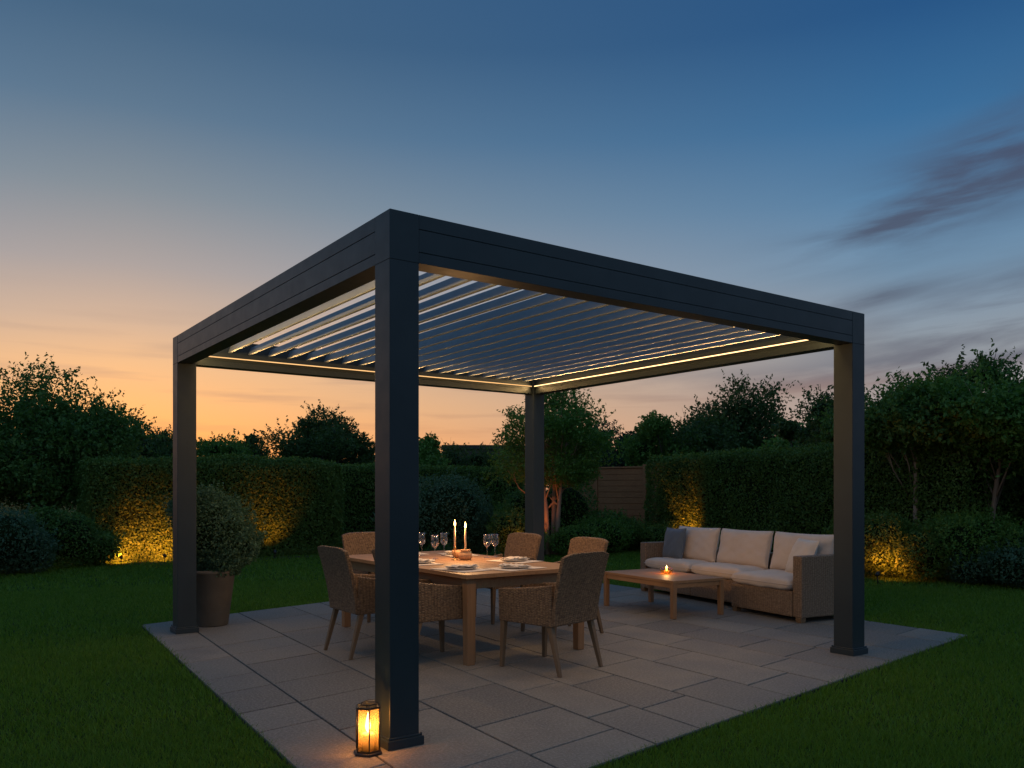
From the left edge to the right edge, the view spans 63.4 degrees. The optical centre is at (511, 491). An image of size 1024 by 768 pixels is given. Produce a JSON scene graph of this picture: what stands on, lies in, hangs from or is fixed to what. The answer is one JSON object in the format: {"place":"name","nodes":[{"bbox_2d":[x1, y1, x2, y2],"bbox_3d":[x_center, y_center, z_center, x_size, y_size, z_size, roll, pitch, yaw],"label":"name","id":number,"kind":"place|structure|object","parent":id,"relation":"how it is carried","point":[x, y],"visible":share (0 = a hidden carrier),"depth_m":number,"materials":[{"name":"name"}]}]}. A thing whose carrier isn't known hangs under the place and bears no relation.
{"place":"outdoors","nodes":[
{"label":"outdoors","id":0,"kind":"place"},
{"bbox_2d":[0,491,1023,767],"bbox_3d":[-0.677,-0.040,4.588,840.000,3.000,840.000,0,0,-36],"label":"ground","id":1,"kind":"structure","parent":0,"point":[230,719],"depth_m":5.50,"materials":[{"name":"green plant"}]},
{"bbox_2d":[0,503,61,574],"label":"shrub","id":2,"kind":"object","parent":1,"relation":"on","point":[24,546],"visible":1,"depth_m":14.30,"materials":[{"name":"green plant"}]},
{"bbox_2d":[125,422,172,459],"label":"tree","id":3,"kind":"object","parent":1,"relation":"on","point":[160,447],"visible":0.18,"depth_m":36.71,"materials":[{"name":"green plant"}]},
{"bbox_2d":[156,428,256,457],"bbox_3d":[-14.854,-0.926,40.204,5.043,4.724,5.738,0,0,-36],"label":"tree","id":4,"kind":"object","parent":1,"relation":"on","point":[221,446],"visible":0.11,"depth_m":38.90,"materials":[{"name":"green plant"}]},
{"bbox_2d":[237,432,270,457],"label":"tree","id":5,"kind":"object","parent":1,"relation":"on","point":[253,436],"visible":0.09,"depth_m":44.53,"materials":[{"name":"green plant"}]},
{"bbox_2d":[248,399,374,464],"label":"tree","id":6,"kind":"object","parent":1,"relation":"on","point":[330,438],"visible":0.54,"depth_m":40.98,"materials":[{"name":"green plant"}]},
{"bbox_2d":[370,468,498,553],"bbox_3d":[-1.468,0.458,17.680,2.899,1.952,1.960,0,0,-36],"label":"shrub","id":7,"kind":"object","parent":1,"relation":"on","point":[443,507],"visible":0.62,"depth_m":17.33,"materials":[{"name":"green plant"}]},
{"bbox_2d":[419,431,452,466],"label":"tree","id":8,"kind":"object","parent":1,"relation":"on","point":[429,452],"visible":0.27,"depth_m":39.59,"materials":[{"name":"green plant"}]},
{"bbox_2d":[439,441,524,494],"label":"tree","id":9,"kind":"object","parent":1,"relation":"on","point":[474,458],"visible":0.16,"depth_m":45.41,"materials":[{"name":"green plant"}]},
{"bbox_2d":[441,445,524,486],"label":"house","id":10,"kind":"structure","parent":1,"relation":"on","point":[474,447],"depth_m":71.57,"materials":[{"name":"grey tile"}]},
{"bbox_2d":[484,500,550,553],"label":"shrub","id":11,"kind":"object","parent":1,"relation":"on","point":[506,525],"visible":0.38,"depth_m":17.02,"materials":[{"name":"green plant"}]},
{"bbox_2d":[544,412,633,479],"bbox_3d":[3.717,-1.102,37.592,5.673,5.074,5.275,0,0,-36],"label":"tree","id":12,"kind":"object","parent":1,"relation":"on","point":[612,464],"visible":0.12,"depth_m":37.01,"materials":[{"name":"green plant"}]},
{"bbox_2d":[612,430,650,465],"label":"tree","id":13,"kind":"object","parent":1,"relation":"on","point":[623,434],"visible":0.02,"depth_m":36.82,"materials":[{"name":"green plant"}]},
{"bbox_2d":[614,410,720,467],"bbox_3d":[6.750,-0.984,34.824,4.813,4.844,4.642,0,0,-36],"label":"tree","id":14,"kind":"object","parent":1,"relation":"on","point":[652,428],"visible":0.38,"depth_m":34.37,"materials":[{"name":"green plant"}]},
{"bbox_2d":[661,369,807,455],"bbox_3d":[9.370,-1.911,35.896,8.310,6.694,8.102,0,0,-36],"label":"tree","id":15,"kind":"object","parent":1,"relation":"on","point":[736,428],"visible":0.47,"depth_m":34.24,"materials":[{"name":"green plant"}]},
{"bbox_2d":[875,571,880,583],"bbox_3d":[5.754,1.355,13.034,0.105,0.209,0.066,0,0,-44],"label":"garden spotlight","id":16,"kind":"object","parent":1,"relation":"on","point":[878,573],"visible":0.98,"depth_m":13.02,"materials":[{"name":"black metal"}]},
{"bbox_2d":[821,507,957,580],"bbox_3d":[6.271,0.844,13.752,2.301,1.191,1.468,0,0,44],"label":"shrub","id":17,"kind":"object","parent":1,"relation":"on","point":[891,545],"visible":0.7,"depth_m":13.32,"materials":[{"name":"green plant"}]},
{"bbox_2d":[942,530,1023,588],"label":"shrub","id":18,"kind":"object","parent":1,"relation":"on","point":[1007,565],"visible":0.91,"depth_m":12.41,"materials":[{"name":"green plant"}]},
{"bbox_2d":[0,0,1023,488],"label":"sky","id":19,"kind":"structure","parent":0,"point":[163,162],"materials":[{"name":"blue"}]},
{"bbox_2d":[52,544,1011,586],"bbox_3d":[-0.670,1.452,19.991,26.000,0.001,31.000,0,0,-36],"label":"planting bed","id":20,"kind":"object","parent":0,"point":[945,578],"visible":0.09,"depth_m":16.95,"materials":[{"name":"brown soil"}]},
{"bbox_2d":[22,499,125,567],"bbox_3d":[-8.426,0.788,15.774,1.990,1.326,1.305,0,0,-36],"label":"shrub","id":21,"kind":"object","parent":20,"relation":"on","point":[76,536],"visible":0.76,"depth_m":15.55,"materials":[{"name":"green plant"}]},
{"bbox_2d":[0,352,166,555],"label":"tree","id":22,"kind":"object","parent":20,"relation":"on","point":[46,445],"visible":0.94,"depth_m":17.73,"materials":[{"name":"green plant"}]},
{"bbox_2d":[73,452,346,561],"bbox_3d":[-6.549,0.295,18.475,5.731,2.338,1.574,0,0,-32],"label":"hedge","id":23,"kind":"object","parent":20,"relation":"on","point":[298,503],"visible":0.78,"depth_m":18.03,"materials":[{"name":"green plant"}]},
{"bbox_2d":[323,462,524,544],"bbox_3d":[-3.069,0.298,23.434,7.400,2.340,1.436,0,0,-28],"label":"hedge","id":24,"kind":"object","parent":20,"relation":"on","point":[359,488],"visible":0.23,"depth_m":22.48,"materials":[{"name":"green plant"}]},
{"bbox_2d":[479,388,626,554],"bbox_3d":[1.064,-0.566,18.909,2.986,4.011,3.412,0,0,27],"label":"tree","id":25,"kind":"object","parent":20,"relation":"on","point":[564,435],"visible":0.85,"depth_m":18.53,"materials":[{"name":"green plant"}]},
{"bbox_2d":[493,481,636,533],"bbox_3d":[1.390,0.529,20.754,3.726,1.847,1.898,0,0,-4],"label":"shrub","id":26,"kind":"object","parent":20,"relation":"on","point":[574,505],"visible":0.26,"depth_m":20.24,"materials":[{"name":"green plant"}]},
{"bbox_2d":[544,509,645,554],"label":"shrub","id":27,"kind":"object","parent":20,"relation":"on","point":[612,532],"visible":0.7,"depth_m":18.97,"materials":[{"name":"green plant"}]},
{"bbox_2d":[549,464,663,523],"bbox_3d":[3.129,0.330,23.956,4.782,2.200,0.100,0,0,34],"label":"garden fence","id":28,"kind":"object","parent":20,"relation":"on","point":[617,488],"visible":0.19,"depth_m":23.91,"materials":[{"name":"brown wood"}]},
{"bbox_2d":[616,513,676,549],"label":"shrub","id":29,"kind":"object","parent":20,"relation":"on","point":[654,533],"visible":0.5,"depth_m":19.72,"materials":[{"name":"green plant"}]},
{"bbox_2d":[757,416,814,448],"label":"tree","id":30,"kind":"object","parent":20,"relation":"on","point":[780,441],"visible":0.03,"depth_m":26.48,"materials":[{"name":"green plant"}]},
{"bbox_2d":[767,417,821,447],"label":"tree","id":31,"kind":"object","parent":20,"relation":"on","point":[785,429],"visible":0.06,"depth_m":21.55,"materials":[{"name":"green plant"}]},
{"bbox_2d":[776,381,874,449],"bbox_3d":[7.423,-0.654,19.718,2.788,4.178,3.313,0,0,-21],"label":"tree","id":32,"kind":"object","parent":20,"relation":"on","point":[815,411],"visible":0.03,"depth_m":19.42,"materials":[{"name":"green plant"}]},
{"bbox_2d":[642,438,1020,575],"bbox_3d":[6.178,0.200,17.978,1.912,2.526,9.035,0,0,-29],"label":"hedge","id":33,"kind":"object","parent":20,"relation":"on","point":[779,488],"visible":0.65,"depth_m":17.09,"materials":[{"name":"green plant"}]},
{"bbox_2d":[811,395,864,446],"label":"tree","id":34,"kind":"object","parent":20,"relation":"on","point":[828,437],"visible":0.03,"depth_m":18.04,"materials":[{"name":"green plant"}]},
{"bbox_2d":[881,366,939,398],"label":"tree","id":35,"kind":"object","parent":20,"relation":"on","point":[899,372],"depth_m":16.84,"materials":[{"name":"green plant"}]},
{"bbox_2d":[824,367,1003,524],"bbox_3d":[7.290,-0.377,14.620,3.253,3.627,2.989,0,0,0],"label":"tree","id":36,"kind":"object","parent":20,"relation":"on","point":[889,425],"visible":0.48,"depth_m":14.05,"materials":[{"name":"green plant"}]},
{"bbox_2d":[884,360,1023,522],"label":"tree","id":37,"kind":"object","parent":20,"relation":"on","point":[975,410],"visible":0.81,"depth_m":13.55,"materials":[{"name":"green plant"}]},
{"bbox_2d":[921,344,1006,388],"bbox_3d":[8.862,-0.738,16.679,2.594,4.349,2.258,0,0,-36],"label":"tree","id":38,"kind":"object","parent":20,"relation":"on","point":[949,372],"visible":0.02,"depth_m":16.42,"materials":[{"name":"green plant"}]},
{"bbox_2d":[916,501,1023,581],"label":"shrub","id":39,"kind":"object","parent":20,"relation":"on","point":[972,534],"visible":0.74,"depth_m":12.87,"materials":[{"name":"green plant"}]},
{"bbox_2d":[960,338,1023,475],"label":"tree","id":40,"kind":"object","parent":20,"relation":"on","point":[994,372],"visible":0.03,"depth_m":15.87,"materials":[{"name":"green plant"}]},
{"bbox_2d":[969,383,1023,478],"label":"tree","id":41,"kind":"object","parent":20,"relation":"on","point":[1013,453],"visible":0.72,"depth_m":13.14,"materials":[{"name":"green plant"}]},
{"bbox_2d":[142,583,967,767],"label":"patio","id":42,"kind":"structure","parent":0,"point":[696,663],"depth_m":6.44,"materials":[{"name":"grey stone"}]},
{"bbox_2d":[196,570,235,626],"bbox_3d":[-3.228,1.130,8.888,0.524,0.600,0.524,0,0,-36],"label":"plant pot","id":43,"kind":"object","parent":42,"relation":"on","point":[213,597],"visible":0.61,"depth_m":8.71,"materials":[{"name":"brown ceramic"}]},
{"bbox_2d":[162,479,268,576],"bbox_3d":[-3.207,0.389,8.968,1.100,1.059,0.961,0,0,-36],"label":"potted shrub","id":44,"kind":"object","parent":43,"relation":"in","point":[225,541],"visible":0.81,"depth_m":8.73,"materials":[{"name":"green plant"}]},
{"bbox_2d":[317,545,374,659],"bbox_3d":[-1.310,0.953,7.409,0.714,0.954,0.595,0,0,-36],"label":"dining armchair","id":45,"kind":"object","parent":42,"relation":"on","point":[349,590],"visible":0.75,"depth_m":7.13,"materials":[{"name":"wicker"}]},
{"bbox_2d":[342,532,374,621],"bbox_3d":[-1.544,0.953,9.492,0.595,0.954,0.714,0,0,-36],"label":"dining armchair","id":46,"kind":"object","parent":42,"relation":"on","point":[356,543],"visible":0.15,"depth_m":9.65,"materials":[{"name":"wicker"}]},
{"bbox_2d":[354,699,381,757],"bbox_3d":[-0.787,1.283,4.528,0.144,0.293,0.165,0,0,44],"label":"lantern","id":47,"kind":"object","parent":42,"relation":"on","point":[368,749],"visible":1,"depth_m":4.50,"materials":[{"name":"black metal"}]},
{"bbox_2d":[372,549,476,661],"bbox_3d":[-0.752,0.953,6.976,0.714,0.954,0.595,0,0,-34],"label":"dining armchair","id":48,"kind":"object","parent":42,"relation":"on","point":[441,603],"visible":0.22,"depth_m":6.75,"materials":[{"name":"wicker"}]},
{"bbox_2d":[342,550,583,665],"bbox_3d":[-0.576,1.055,8.147,1.320,0.750,2.540,0,0,-36],"label":"dining table","id":49,"kind":"object","parent":42,"relation":"on","point":[470,582],"visible":0.55,"depth_m":7.17,"materials":[{"name":"brown wood"}]},
{"bbox_2d":[419,562,444,565],"bbox_3d":[-0.881,0.676,7.817,0.344,0.003,0.472,0,0,-26],"label":"place mat","id":50,"kind":"object","parent":49,"relation":"on","point":[431,563],"visible":0.27,"depth_m":7.67,"materials":[{"name":"beige fabric"}]},
{"bbox_3d":[-0.881,0.665,7.817,0.270,0.016,0.270,0,0,-36],"label":"plate","id":51,"kind":"object","parent":50,"relation":"on","visible":0},
{"bbox_2d":[419,558,434,561],"bbox_3d":[-0.879,0.646,7.812,0.290,0.027,0.183,0,0,-26],"label":"napkin","id":52,"kind":"object","parent":51,"relation":"on","point":[426,560],"visible":0.46,"depth_m":7.80,"materials":[{"name":"white fabric"}]},
{"bbox_2d":[452,550,460,557],"bbox_3d":[-0.539,0.640,8.506,0.164,0.078,0.164,0,0,-36],"label":"bowl","id":53,"kind":"object","parent":49,"relation":"on","point":[457,552],"visible":0.38,"depth_m":8.44,"materials":[{"name":"brown ceramic"}]},
{"bbox_2d":[437,553,479,556],"bbox_3d":[-0.581,0.676,8.907,0.344,0.003,0.472,0,0,-22],"label":"place mat","id":54,"kind":"object","parent":49,"relation":"on","point":[445,554],"visible":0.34,"depth_m":8.88,"materials":[{"name":"beige fabric"}]},
{"bbox_2d":[432,567,489,572],"bbox_3d":[-0.437,0.676,7.200,0.344,0.003,0.472,0,0,-44],"label":"place mat","id":55,"kind":"object","parent":49,"relation":"on","point":[470,570],"visible":0.66,"depth_m":7.10,"materials":[{"name":"beige fabric"}]},
{"bbox_2d":[448,567,476,569],"bbox_3d":[-0.437,0.665,7.200,0.270,0.016,0.270,0,0,-36],"label":"plate","id":56,"kind":"object","parent":55,"relation":"on","point":[466,568],"visible":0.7,"depth_m":7.12,"materials":[{"name":"beige ceramic"}]},
{"bbox_2d":[444,564,478,568],"bbox_3d":[-0.436,0.646,7.199,0.283,0.027,0.176,0,0,-44],"label":"napkin","id":57,"kind":"object","parent":56,"relation":"on","point":[453,566],"visible":1,"depth_m":7.16,"materials":[{"name":"white fabric"}]},
{"bbox_2d":[459,549,471,559],"bbox_3d":[-0.464,0.628,8.240,0.136,0.102,0.136,0,0,-36],"label":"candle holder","id":58,"kind":"object","parent":49,"relation":"on","point":[466,554],"visible":1,"depth_m":8.19,"materials":[{"name":"brown ceramic"}]},
{"bbox_2d":[464,522,465,549],"bbox_3d":[-0.464,0.447,8.240,0.021,0.295,0.021,0,0,-36],"label":"taper candle","id":59,"kind":"object","parent":58,"relation":"in","point":[465,537],"visible":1,"depth_m":8.23,"materials":[{"name":"beige wax"}]},
{"bbox_2d":[487,559,540,562],"bbox_3d":[0.021,0.676,8.071,0.472,0.003,0.344,0,0,39],"label":"place mat","id":60,"kind":"object","parent":49,"relation":"on","point":[525,561],"visible":0.74,"depth_m":8.00,"materials":[{"name":"beige fabric"}]},
{"bbox_2d":[500,559,527,560],"bbox_3d":[0.021,0.665,8.071,0.270,0.016,0.270,0,0,-36],"label":"plate","id":61,"kind":"object","parent":60,"relation":"on","point":[515,560],"visible":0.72,"depth_m":7.98,"materials":[{"name":"beige ceramic"}]},
{"bbox_2d":[501,556,529,559],"bbox_3d":[0.018,0.646,8.073,0.180,0.026,0.282,0,0,39],"label":"napkin","id":62,"kind":"object","parent":61,"relation":"on","point":[512,558],"visible":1,"depth_m":8.06,"materials":[{"name":"white fabric"}]},
{"bbox_2d":[484,566,546,570],"bbox_3d":[0.025,0.676,7.311,0.344,0.003,0.472,0,0,44],"label":"place mat","id":63,"kind":"object","parent":49,"relation":"on","point":[506,569],"visible":0.66,"depth_m":7.26,"materials":[{"name":"beige fabric"}]},
{"bbox_2d":[500,566,527,568],"bbox_3d":[0.025,0.665,7.311,0.270,0.016,0.270,0,0,-36],"label":"plate","id":64,"kind":"object","parent":63,"relation":"on","point":[512,567],"visible":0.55,"depth_m":7.22,"materials":[{"name":"beige ceramic"}]},
{"bbox_2d":[498,563,531,567],"bbox_3d":[0.024,0.646,7.309,0.283,0.026,0.180,0,0,44],"label":"napkin","id":65,"kind":"object","parent":64,"relation":"on","point":[516,565],"visible":1,"depth_m":7.25,"materials":[{"name":"white fabric"}]},
{"bbox_2d":[487,532,541,624],"bbox_3d":[-0.106,0.953,9.338,0.714,0.954,0.595,0,0,-38],"label":"dining armchair","id":66,"kind":"object","parent":42,"relation":"on","point":[520,544],"visible":0.34,"depth_m":9.42,"materials":[{"name":"wicker"}]},
{"bbox_2d":[170,208,867,750],"bbox_3d":[-0.177,-0.070,7.892,4.714,3.000,4.824,0,0,-36],"label":"pergola","id":67,"kind":"object","parent":42,"relation":"on","point":[586,320],"visible":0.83,"depth_m":6.82,"materials":[{"name":"black metal"}]},
{"bbox_2d":[498,551,608,677],"bbox_3d":[0.349,0.953,6.748,0.714,0.954,0.595,0,0,42],"label":"dining armchair","id":68,"kind":"object","parent":42,"relation":"on","point":[570,595],"visible":1,"depth_m":6.56,"materials":[{"name":"wicker"}]},
{"bbox_2d":[520,537,608,633],"bbox_3d":[0.539,0.953,8.441,0.714,0.954,0.595,0,0,-34],"label":"dining armchair","id":69,"kind":"object","parent":42,"relation":"on","point":[584,544],"visible":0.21,"depth_m":8.54,"materials":[{"name":"wicker"}]},
{"bbox_2d":[603,568,723,619],"bbox_3d":[1.806,1.215,10.008,0.770,0.430,1.320,0,0,-30],"label":"coffee table","id":70,"kind":"object","parent":42,"relation":"on","point":[651,578],"visible":0.97,"depth_m":9.64,"materials":[{"name":"brown wood"}]},
{"bbox_2d":[660,565,671,573],"bbox_3d":[1.885,0.949,10.102,0.160,0.102,0.160,0,0,-36],"label":"tealight bowl","id":71,"kind":"object","parent":70,"relation":"on","point":[665,572],"visible":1,"depth_m":10.10,"materials":[{"name":"orange glass"}]},
{"bbox_2d":[640,526,833,622],"bbox_3d":[2.764,0.960,10.595,0.900,0.941,3.240,0,0,-27],"label":"sofa","id":72,"kind":"object","parent":42,"relation":"on","point":[748,566],"visible":0.92,"depth_m":9.95,"materials":[{"name":"fabric"}]},
{"bbox_2d":[663,527,686,558],"bbox_3d":[2.285,0.735,11.676,0.157,0.458,0.498,11,-4,-21],"label":"scatter cushion","id":73,"kind":"object","parent":72,"relation":"on","point":[674,543],"visible":0.94,"depth_m":11.56,"materials":[{"name":"grey fabric"}]},
{"bbox_2d":[785,538,819,572],"bbox_3d":[3.348,0.755,9.569,0.158,0.458,0.478,22,-2,-10],"label":"scatter cushion","id":74,"kind":"object","parent":72,"relation":"on","point":[801,546],"visible":0.61,"depth_m":9.53,"materials":[{"name":"fabric"}]},
{"bbox_3d":[-0.568,0.614,8.239,0.072,0.131,0.072,0,0,-36],"label":"candle holder","id":75,"kind":"object","parent":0,"visible":0},
{"bbox_2d":[454,521,455,546],"bbox_3d":[-0.568,0.413,8.239,0.021,0.270,0.021,0,0,-36],"label":"taper candle","id":76,"kind":"object","parent":75,"relation":"on","point":[454,534],"visible":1,"depth_m":8.23,"materials":[{"name":"beige wax"}]}
]}

